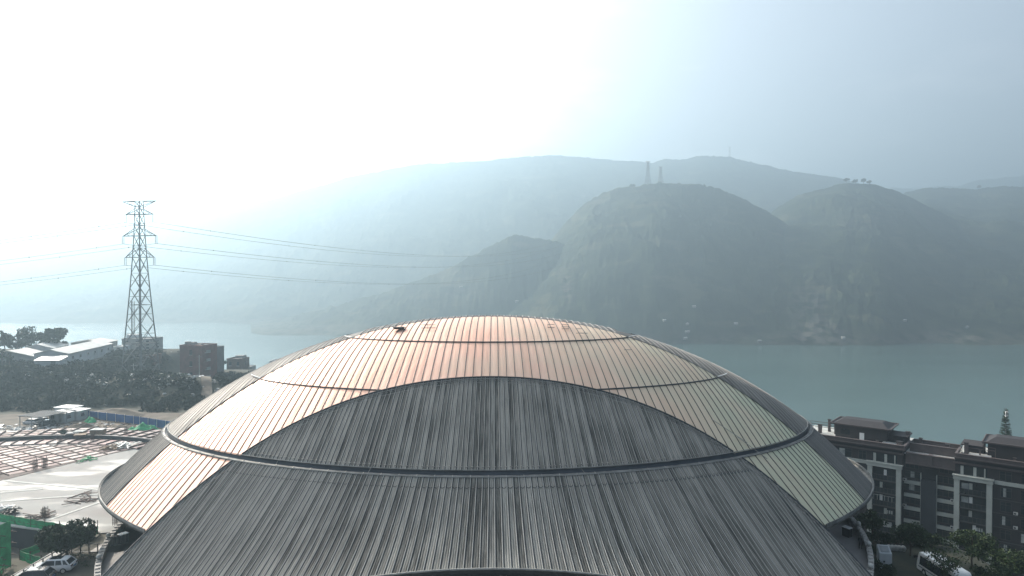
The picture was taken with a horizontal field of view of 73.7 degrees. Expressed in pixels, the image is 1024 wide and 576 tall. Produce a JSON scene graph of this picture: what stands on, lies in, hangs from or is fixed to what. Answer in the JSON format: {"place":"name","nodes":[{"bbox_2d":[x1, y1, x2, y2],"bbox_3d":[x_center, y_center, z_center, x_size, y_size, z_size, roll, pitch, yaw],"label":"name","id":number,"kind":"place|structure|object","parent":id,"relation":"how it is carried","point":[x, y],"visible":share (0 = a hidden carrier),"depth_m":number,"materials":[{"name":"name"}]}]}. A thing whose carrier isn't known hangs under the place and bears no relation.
{"place":"outdoors","nodes":[
{"label":"outdoors","id":0,"kind":"place"},
{"bbox_2d":[201,376,211,397],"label":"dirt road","id":1,"kind":"structure","parent":0,"point":[206,381],"depth_m":198.58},
{"bbox_2d":[101,461,867,575],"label":"terrace","id":2,"kind":"structure","parent":0,"point":[850,544],"depth_m":89.09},
{"bbox_2d":[94,516,873,575],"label":"parapet wall","id":3,"kind":"structure","parent":2,"relation":"on","point":[853,523],"depth_m":87.31,"materials":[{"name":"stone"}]},
{"bbox_2d":[98,315,873,575],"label":"sports hall","id":4,"kind":"structure","parent":2,"relation":"on","point":[232,479],"depth_m":79.45,"materials":[{"name":"grey metal"}]},
{"bbox_2d":[841,525,851,537],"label":"cabinet","id":5,"kind":"object","parent":2,"relation":"on","point":[846,531],"visible":1,"depth_m":91.93,"materials":[{"name":"grey metal"}]},
{"bbox_2d":[0,349,1004,575],"bbox_3d":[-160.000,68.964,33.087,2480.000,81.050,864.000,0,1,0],"label":"ground","id":6,"kind":"structure","parent":0,"point":[904,563],"depth_m":108.05,"materials":[{"name":"green plant"}]},
{"bbox_2d":[0,330,11,350],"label":"tree","id":7,"kind":"object","parent":6,"relation":"on","point":[3,338],"visible":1,"depth_m":239.78,"materials":[{"name":"green plant"}]},
{"bbox_2d":[0,521,16,570],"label":"scaffold","id":8,"kind":"object","parent":6,"relation":"on","point":[5,541],"visible":0.91,"depth_m":88.35,"materials":[{"name":"green fabric"}]},
{"bbox_2d":[7,332,31,348],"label":"tree","id":9,"kind":"object","parent":6,"relation":"on","point":[18,342],"visible":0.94,"depth_m":242.36,"materials":[{"name":"green plant"}]},
{"bbox_2d":[0,348,41,362],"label":"shed","id":10,"kind":"structure","parent":6,"relation":"on","point":[23,354],"depth_m":226.69,"materials":[{"name":"metal"}]},
{"bbox_2d":[0,522,44,548],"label":"retaining wall","id":11,"kind":"structure","parent":6,"relation":"on","point":[22,537],"depth_m":95.63,"materials":[{"name":"concrete"}]},
{"bbox_2d":[0,513,63,528],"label":"netting fence","id":12,"kind":"object","parent":11,"relation":"on","point":[30,522],"visible":0.65,"depth_m":95.83,"materials":[{"name":"green fabric"}]},
{"bbox_2d":[15,326,44,348],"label":"tree","id":13,"kind":"object","parent":6,"relation":"on","point":[29,337],"visible":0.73,"depth_m":249.02,"materials":[{"name":"green plant"}]},
{"bbox_2d":[19,545,47,563],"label":"netting fence","id":14,"kind":"object","parent":6,"relation":"on","point":[26,555],"visible":0.69,"depth_m":89.45,"materials":[{"name":"green fabric"}]},
{"bbox_2d":[14,566,56,575],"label":"parked car","id":15,"kind":"object","parent":6,"relation":"on","point":[42,571],"visible":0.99,"depth_m":78.19,"materials":[{"name":"paint"}]},
{"bbox_2d":[15,550,65,574],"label":"wall","id":16,"kind":"structure","parent":6,"relation":"on","point":[48,557],"depth_m":84.68,"materials":[{"name":"concrete"}]},
{"bbox_2d":[25,341,68,350],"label":"arched shed","id":17,"kind":"structure","parent":6,"relation":"on","point":[44,346],"depth_m":240.12,"materials":[{"name":"metal"}]},
{"bbox_2d":[33,356,67,366],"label":"lean to","id":18,"kind":"object","parent":6,"relation":"on","point":[44,361],"visible":0.57,"depth_m":216.86,"materials":[{"name":"metal"}]},
{"bbox_2d":[36,327,68,343],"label":"tree","id":19,"kind":"object","parent":6,"relation":"on","point":[55,335],"visible":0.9,"depth_m":248.86,"materials":[{"name":"green plant"}]},
{"bbox_2d":[11,530,95,575],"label":"glass railing","id":20,"kind":"object","parent":6,"relation":"on","point":[51,554],"visible":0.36,"depth_m":82.51,"materials":[{"name":"glass"}]},
{"bbox_2d":[35,555,77,573],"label":"parked car","id":21,"kind":"object","parent":6,"relation":"on","point":[62,564],"visible":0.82,"depth_m":80.97,"materials":[{"name":"white paint"}]},
{"bbox_2d":[33,517,97,554],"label":"tree","id":22,"kind":"object","parent":6,"relation":"on","point":[59,538],"visible":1,"depth_m":84.01,"materials":[{"name":"green plant"}]},
{"bbox_2d":[31,340,113,362],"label":"long shed","id":23,"kind":"structure","parent":6,"relation":"on","point":[90,350],"depth_m":235.10,"materials":[{"name":"metal"}]},
{"bbox_2d":[70,552,96,566],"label":"weeds","id":24,"kind":"object","parent":6,"relation":"on","point":[81,555],"visible":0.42,"depth_m":85.68,"materials":[{"name":"green plant"}]},
{"bbox_2d":[71,543,106,552],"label":"gate fence","id":25,"kind":"object","parent":6,"relation":"on","point":[88,551],"visible":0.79,"depth_m":86.85,"materials":[{"name":"metal"}]},
{"bbox_2d":[0,411,182,429],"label":"site yard","id":26,"kind":"structure","parent":6,"relation":"on","point":[10,419],"depth_m":166.75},
{"bbox_2d":[22,418,40,424],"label":"parked car","id":27,"kind":"object","parent":26,"relation":"on","point":[34,421],"visible":0.82,"depth_m":162.43,"materials":[{"name":"white paint"}]},
{"bbox_2d":[19,410,67,427],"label":"canopy","id":28,"kind":"object","parent":26,"relation":"on","point":[43,413],"visible":0.96,"depth_m":160.51,"materials":[{"name":"metal"}]},
{"bbox_2d":[36,419,56,425],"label":"parked car","id":29,"kind":"object","parent":26,"relation":"on","point":[46,422],"visible":0.98,"depth_m":160.71,"materials":[{"name":"paint"}]},
{"bbox_2d":[0,424,93,430],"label":"yard debris","id":30,"kind":"object","parent":26,"relation":"on","point":[19,428],"visible":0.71,"depth_m":158.28,"materials":[{"name":"metal"}]},
{"bbox_2d":[49,409,74,422],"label":"site cabin","id":31,"kind":"object","parent":26,"relation":"on","point":[60,418],"visible":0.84,"depth_m":164.53,"materials":[{"name":"white metal"}]},
{"bbox_2d":[53,404,83,410],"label":"site cabin","id":32,"kind":"object","parent":26,"relation":"on","point":[66,406],"visible":0.3,"depth_m":171.29,"materials":[{"name":"white metal"}]},
{"bbox_2d":[0,420,137,428],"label":"yard debris","id":33,"kind":"object","parent":26,"relation":"on","point":[105,424],"visible":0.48,"depth_m":160.94,"materials":[{"name":"concrete"}]},
{"bbox_2d":[65,407,90,420],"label":"site cabin","id":34,"kind":"object","parent":26,"relation":"on","point":[81,413],"visible":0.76,"depth_m":167.89,"materials":[{"name":"white metal"}]},
{"bbox_2d":[67,422,94,427],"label":"soil heap","id":35,"kind":"object","parent":26,"relation":"on","point":[84,425],"visible":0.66,"depth_m":158.13,"materials":[{"name":"beige soil"}]},
{"bbox_2d":[86,408,144,419],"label":"earth mound","id":36,"kind":"object","parent":26,"relation":"on","point":[125,411],"visible":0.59,"depth_m":171.28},
{"bbox_2d":[88,410,170,427],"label":"hoarding","id":37,"kind":"object","parent":26,"relation":"on","point":[124,418],"visible":0.81,"depth_m":163.87,"materials":[{"name":"metal"}]},
{"bbox_2d":[71,338,117,348],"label":"shed","id":38,"kind":"structure","parent":6,"relation":"on","point":[114,341],"depth_m":273.52,"materials":[{"name":"white metal"}]},
{"bbox_2d":[113,345,130,350],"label":"white house","id":39,"kind":"structure","parent":6,"relation":"on","point":[118,347],"depth_m":262.50,"materials":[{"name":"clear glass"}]},
{"bbox_2d":[25,371,224,387],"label":"bank rubble","id":40,"kind":"object","parent":6,"relation":"on","point":[130,375],"visible":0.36,"depth_m":202.27,"materials":[{"name":"stone"}]},
{"bbox_2d":[0,349,253,412],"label":"undergrowth","id":41,"kind":"object","parent":6,"relation":"on","point":[40,380],"visible":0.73,"depth_m":196.03,"materials":[{"name":"green plant"}]},
{"bbox_2d":[131,300,134,333],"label":"radio mast","id":42,"kind":"object","parent":6,"relation":"on","point":[132,305],"visible":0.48,"depth_m":285.20,"materials":[{"name":"metal"}]},
{"bbox_2d":[121,200,159,371],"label":"lattice pylon","id":43,"kind":"object","parent":6,"relation":"on","point":[140,326],"visible":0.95,"depth_m":230.87,"materials":[{"name":"metal"}]},
{"bbox_2d":[0,222,150,243],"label":"power line","id":44,"kind":"object","parent":43,"relation":"attached to","point":[75,233],"visible":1,"depth_m":228.98,"materials":[{"name":"metal"}]},
{"bbox_2d":[126,175,640,267],"bbox_3d":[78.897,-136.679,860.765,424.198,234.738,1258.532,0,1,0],"label":"power line","id":45,"kind":"object","parent":43,"relation":"attached to","point":[341,265],"visible":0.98,"depth_m":361.23,"materials":[{"name":"metal"}]},
{"bbox_2d":[130,171,641,256],"bbox_3d":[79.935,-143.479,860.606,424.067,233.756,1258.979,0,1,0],"label":"power line","id":46,"kind":"object","parent":43,"relation":"attached to","point":[332,250],"visible":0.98,"depth_m":330.60,"materials":[{"name":"metal"}]},
{"bbox_2d":[127,170,645,283],"bbox_3d":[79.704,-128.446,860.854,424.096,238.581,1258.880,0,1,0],"label":"power line","id":47,"kind":"object","parent":43,"relation":"attached to","point":[344,283],"visible":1,"depth_m":317.59,"materials":[{"name":"metal"}]},
{"bbox_2d":[155,202,638,255],"bbox_3d":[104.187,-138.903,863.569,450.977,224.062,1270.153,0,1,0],"label":"power line","id":48,"kind":"object","parent":43,"relation":"attached to","point":[316,245],"visible":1,"depth_m":299.52,"materials":[{"name":"metal"}]},
{"bbox_2d":[157,192,649,266],"bbox_3d":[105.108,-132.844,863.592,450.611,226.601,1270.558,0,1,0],"label":"power line","id":49,"kind":"object","parent":43,"relation":"attached to","point":[347,263],"visible":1,"depth_m":309.22,"materials":[{"name":"metal"}]},
{"bbox_2d":[122,334,162,349],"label":"grey hall","id":50,"kind":"structure","parent":6,"relation":"on","point":[134,340],"depth_m":272.67,"materials":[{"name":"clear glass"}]},
{"bbox_2d":[142,353,161,364],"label":"hall","id":51,"kind":"structure","parent":6,"relation":"on","point":[155,357],"depth_m":249.74,"materials":[{"name":"grey concrete"}]},
{"bbox_2d":[117,373,220,395],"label":"bank rubble","id":52,"kind":"object","parent":6,"relation":"on","point":[214,381],"visible":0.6,"depth_m":198.74,"materials":[{"name":"stone"}]},
{"bbox_2d":[0,430,345,552],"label":"plaza slab","id":53,"kind":"structure","parent":6,"relation":"on","point":[89,474],"depth_m":111.55,"materials":[{"name":"concrete"}]},
{"bbox_2d":[0,504,14,511],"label":"rubble heap","id":54,"kind":"object","parent":53,"relation":"on","point":[3,508],"visible":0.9,"depth_m":101.59,"materials":[{"name":"white paint"}]},
{"bbox_2d":[0,506,22,514],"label":"rubble heap","id":55,"kind":"object","parent":53,"relation":"on","point":[11,510],"visible":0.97,"depth_m":100.90,"materials":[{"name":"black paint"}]},
{"bbox_2d":[23,509,56,519],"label":"offcut pile","id":56,"kind":"object","parent":53,"relation":"on","point":[34,516],"visible":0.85,"depth_m":99.72,"materials":[{"name":"grey"}]},
{"bbox_2d":[0,480,99,520],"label":"slab joint","id":57,"kind":"object","parent":53,"relation":"on","point":[49,497],"visible":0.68,"depth_m":109.88,"materials":[{"name":"concrete"}]},
{"bbox_2d":[61,497,97,504],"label":"rebar bundle","id":58,"kind":"object","parent":53,"relation":"on","point":[85,499],"visible":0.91,"depth_m":106.60,"materials":[{"name":"grey metal"}]},
{"bbox_2d":[0,427,161,480],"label":"formwork deck","id":59,"kind":"structure","parent":53,"relation":"on","point":[16,461],"depth_m":140.52,"materials":[{"name":"wood"}]},
{"bbox_2d":[89,428,106,434],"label":"crate","id":60,"kind":"object","parent":59,"relation":"on","point":[99,431],"visible":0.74,"depth_m":148.74,"materials":[{"name":"concrete"}]},
{"bbox_2d":[99,442,122,450],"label":"timber pile","id":61,"kind":"object","parent":59,"relation":"on","point":[114,446],"visible":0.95,"depth_m":138.86,"materials":[{"name":"beige wood"}]},
{"bbox_2d":[109,441,139,448],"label":"timber pile","id":62,"kind":"object","parent":59,"relation":"on","point":[127,445],"visible":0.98,"depth_m":140.13,"materials":[{"name":"wood"}]},
{"bbox_2d":[67,490,97,498],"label":"rebar bundle","id":63,"kind":"object","parent":53,"relation":"on","point":[88,493],"visible":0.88,"depth_m":109.75,"materials":[{"name":"grey metal"}]},
{"bbox_2d":[117,531,128,543],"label":"cabinet","id":64,"kind":"object","parent":53,"relation":"on","point":[122,537],"visible":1,"depth_m":89.66,"materials":[{"name":"grey metal"}]},
{"bbox_2d":[129,422,159,430],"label":"tarp heap","id":65,"kind":"object","parent":53,"relation":"on","point":[142,426],"visible":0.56,"depth_m":154.46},
{"bbox_2d":[179,341,216,378],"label":"brick block","id":66,"kind":"structure","parent":6,"relation":"on","point":[190,352],"depth_m":246.92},
{"bbox_2d":[217,345,223,372],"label":"grey block","id":67,"kind":"structure","parent":6,"relation":"on","point":[220,358],"depth_m":266.67,"materials":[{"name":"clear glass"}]},
{"bbox_2d":[226,355,248,368],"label":"dark block","id":68,"kind":"structure","parent":6,"relation":"on","point":[239,362],"depth_m":300.81,"materials":[{"name":"grey concrete"}]},
{"bbox_2d":[854,508,888,533],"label":"tree","id":69,"kind":"object","parent":6,"relation":"on","point":[870,519],"visible":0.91,"depth_m":109.92,"materials":[{"name":"green plant"}]},
{"bbox_2d":[866,529,877,542],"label":"shrub","id":70,"kind":"object","parent":6,"relation":"on","point":[871,536],"visible":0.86,"depth_m":108.94,"materials":[{"name":"green plant"}]},
{"bbox_2d":[873,530,892,544],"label":"shrub","id":71,"kind":"object","parent":6,"relation":"on","point":[883,541],"visible":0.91,"depth_m":108.76,"materials":[{"name":"green plant"}]},
{"bbox_2d":[877,544,891,568],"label":"white cabinet","id":72,"kind":"object","parent":6,"relation":"on","point":[884,554],"visible":0.66,"depth_m":99.59,"materials":[{"name":"metal"}]},
{"bbox_2d":[874,562,896,575],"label":"shrub","id":73,"kind":"object","parent":6,"relation":"on","point":[886,569],"visible":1,"depth_m":97.17,"materials":[{"name":"green plant"}]},
{"bbox_2d":[881,532,895,543],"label":"shrub","id":74,"kind":"object","parent":6,"relation":"on","point":[886,537],"visible":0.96,"depth_m":108.85,"materials":[{"name":"green plant"}]},
{"bbox_2d":[891,535,906,544],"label":"shrub","id":75,"kind":"object","parent":6,"relation":"on","point":[898,540],"visible":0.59,"depth_m":108.59,"materials":[{"name":"green plant"}]},
{"bbox_2d":[889,521,931,555],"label":"tree","id":76,"kind":"object","parent":6,"relation":"on","point":[909,532],"visible":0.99,"depth_m":103.47,"materials":[{"name":"green plant"}]},
{"bbox_2d":[799,416,1023,575],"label":"apartment building","id":77,"kind":"structure","parent":6,"relation":"on","point":[944,489],"depth_m":151.15,"materials":[{"name":"concrete"}]},
{"bbox_2d":[838,447,851,456],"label":"window","id":78,"kind":"structure","parent":77,"relation":"in","point":[847,452],"depth_m":161.96,"materials":[{"name":"grey glass"}]},
{"bbox_2d":[859,450,865,458],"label":"window","id":79,"kind":"structure","parent":77,"relation":"in","point":[862,454],"depth_m":159.68,"materials":[{"name":"black glass"}]},
{"bbox_2d":[904,509,919,517],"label":"window","id":80,"kind":"structure","parent":77,"relation":"in","point":[911,513],"depth_m":154.70,"materials":[{"name":"black glass"}]},
{"bbox_2d":[905,460,918,468],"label":"window","id":81,"kind":"structure","parent":77,"relation":"in","point":[906,465],"depth_m":154.73,"materials":[{"name":"black glass"}]},
{"bbox_2d":[905,483,919,491],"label":"window","id":82,"kind":"structure","parent":77,"relation":"in","point":[911,487],"depth_m":154.66,"materials":[{"name":"grey glass"}]},
{"bbox_2d":[905,496,919,504],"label":"window","id":83,"kind":"structure","parent":77,"relation":"in","point":[911,500],"depth_m":154.68,"materials":[{"name":"black glass"}]},
{"bbox_2d":[905,470,920,478],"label":"window","id":84,"kind":"structure","parent":77,"relation":"in","point":[911,474],"depth_m":154.62,"materials":[{"name":"grey glass"}]},
{"bbox_2d":[937,529,951,536],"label":"window","id":85,"kind":"structure","parent":77,"relation":"in","point":[945,533],"depth_m":150.78,"materials":[{"name":"black glass"}]},
{"bbox_2d":[937,489,953,497],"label":"window","id":86,"kind":"structure","parent":77,"relation":"in","point":[940,492],"depth_m":150.56,"materials":[{"name":"black glass"}]},
{"bbox_2d":[937,502,953,510],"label":"window","id":87,"kind":"structure","parent":77,"relation":"in","point":[944,506],"depth_m":150.60,"materials":[{"name":"black glass"}]},
{"bbox_2d":[937,515,953,524],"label":"window","id":88,"kind":"structure","parent":77,"relation":"in","point":[942,519],"depth_m":150.63,"materials":[{"name":"black glass"}]},
{"bbox_2d":[938,475,953,484],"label":"window","id":89,"kind":"structure","parent":77,"relation":"in","point":[941,479],"depth_m":150.45,"materials":[{"name":"black glass"}]},
{"bbox_2d":[939,469,953,474],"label":"window","id":90,"kind":"structure","parent":77,"relation":"in","point":[940,470],"depth_m":150.41,"materials":[{"name":"black glass"}]},
{"bbox_2d":[1000,515,1010,526],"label":"window","id":91,"kind":"structure","parent":77,"relation":"in","point":[1004,520],"depth_m":142.37,"materials":[{"name":"grey glass"}]},
{"bbox_2d":[1000,529,1010,540],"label":"window","id":92,"kind":"structure","parent":77,"relation":"in","point":[1004,534],"depth_m":142.41,"materials":[{"name":"grey glass"}]},
{"bbox_2d":[999,471,1011,481],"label":"window","id":93,"kind":"structure","parent":77,"relation":"in","point":[1004,476],"depth_m":142.27,"materials":[{"name":"black glass"}]},
{"bbox_2d":[1000,487,1011,498],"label":"window","id":94,"kind":"structure","parent":77,"relation":"in","point":[1004,492],"depth_m":142.34,"materials":[{"name":"grey glass"}]},
{"bbox_2d":[1000,501,1011,512],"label":"window","id":95,"kind":"structure","parent":77,"relation":"in","point":[1004,506],"depth_m":142.37,"materials":[{"name":"grey glass"}]},
{"bbox_2d":[926,532,939,547],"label":"shrub","id":96,"kind":"object","parent":6,"relation":"on","point":[935,544],"visible":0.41,"depth_m":107.36,"materials":[{"name":"green plant"}]},
{"bbox_2d":[932,532,946,543],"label":"shrub","id":97,"kind":"object","parent":6,"relation":"on","point":[939,538],"visible":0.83,"depth_m":107.99,"materials":[{"name":"green plant"}]},
{"bbox_2d":[913,552,971,575],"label":"coach","id":98,"kind":"object","parent":6,"relation":"on","point":[921,563],"visible":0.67,"depth_m":96.60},
{"bbox_2d":[919,556,951,575],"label":"side window","id":99,"kind":"structure","parent":98,"relation":"in","point":[922,561],"depth_m":96.38,"materials":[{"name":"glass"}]},
{"bbox_2d":[921,544,969,575],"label":"tree","id":100,"kind":"object","parent":6,"relation":"on","point":[940,561],"visible":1,"depth_m":91.95,"materials":[{"name":"green plant"}]},
{"bbox_2d":[942,529,1001,568],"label":"tree","id":101,"kind":"object","parent":6,"relation":"on","point":[971,542],"visible":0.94,"depth_m":98.79,"materials":[{"name":"green plant"}]},
{"bbox_2d":[969,564,996,575],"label":"shrub","id":102,"kind":"object","parent":6,"relation":"on","point":[980,570],"visible":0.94,"depth_m":96.61,"materials":[{"name":"green plant"}]},
{"bbox_2d":[977,547,1023,575],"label":"tree","id":103,"kind":"object","parent":6,"relation":"on","point":[1014,565],"visible":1,"depth_m":93.16,"materials":[{"name":"green plant"}]},
{"bbox_2d":[999,409,1011,435],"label":"conifer mast","id":104,"kind":"object","parent":6,"relation":"on","point":[1007,430],"visible":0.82,"depth_m":215.35,"materials":[{"name":"metal"}]},
{"bbox_2d":[0,155,1023,345],"bbox_3d":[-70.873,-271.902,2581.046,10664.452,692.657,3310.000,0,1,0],"label":"hills","id":105,"kind":"structure","parent":0,"point":[768,255],"depth_m":1508.57,"materials":[{"name":"green plant"}]},
{"bbox_2d":[645,161,650,184],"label":"lattice pylon","id":106,"kind":"object","parent":105,"relation":"on","point":[647,173],"visible":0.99,"depth_m":1488.19,"materials":[{"name":"metal"}]},
{"bbox_2d":[658,167,663,182],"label":"lattice pylon","id":107,"kind":"object","parent":105,"relation":"on","point":[660,170],"visible":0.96,"depth_m":1495.07,"materials":[{"name":"metal"}]},
{"bbox_2d":[157,188,654,283],"bbox_3d":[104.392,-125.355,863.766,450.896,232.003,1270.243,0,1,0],"label":"power line","id":108,"kind":"object","parent":107,"relation":"hanging from","point":[355,282],"visible":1,"depth_m":317.13,"materials":[{"name":"metal"}]},
{"bbox_2d":[0,322,1023,446],"bbox_3d":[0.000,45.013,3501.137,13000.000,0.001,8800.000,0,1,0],"label":"river","id":109,"kind":"structure","parent":0,"point":[953,393],"depth_m":724.61,"materials":[{"name":"liquid"}]},
{"bbox_2d":[0,0,1023,222],"label":"sky","id":110,"kind":"structure","parent":0,"point":[199,109],"materials":[{"name":"white"}]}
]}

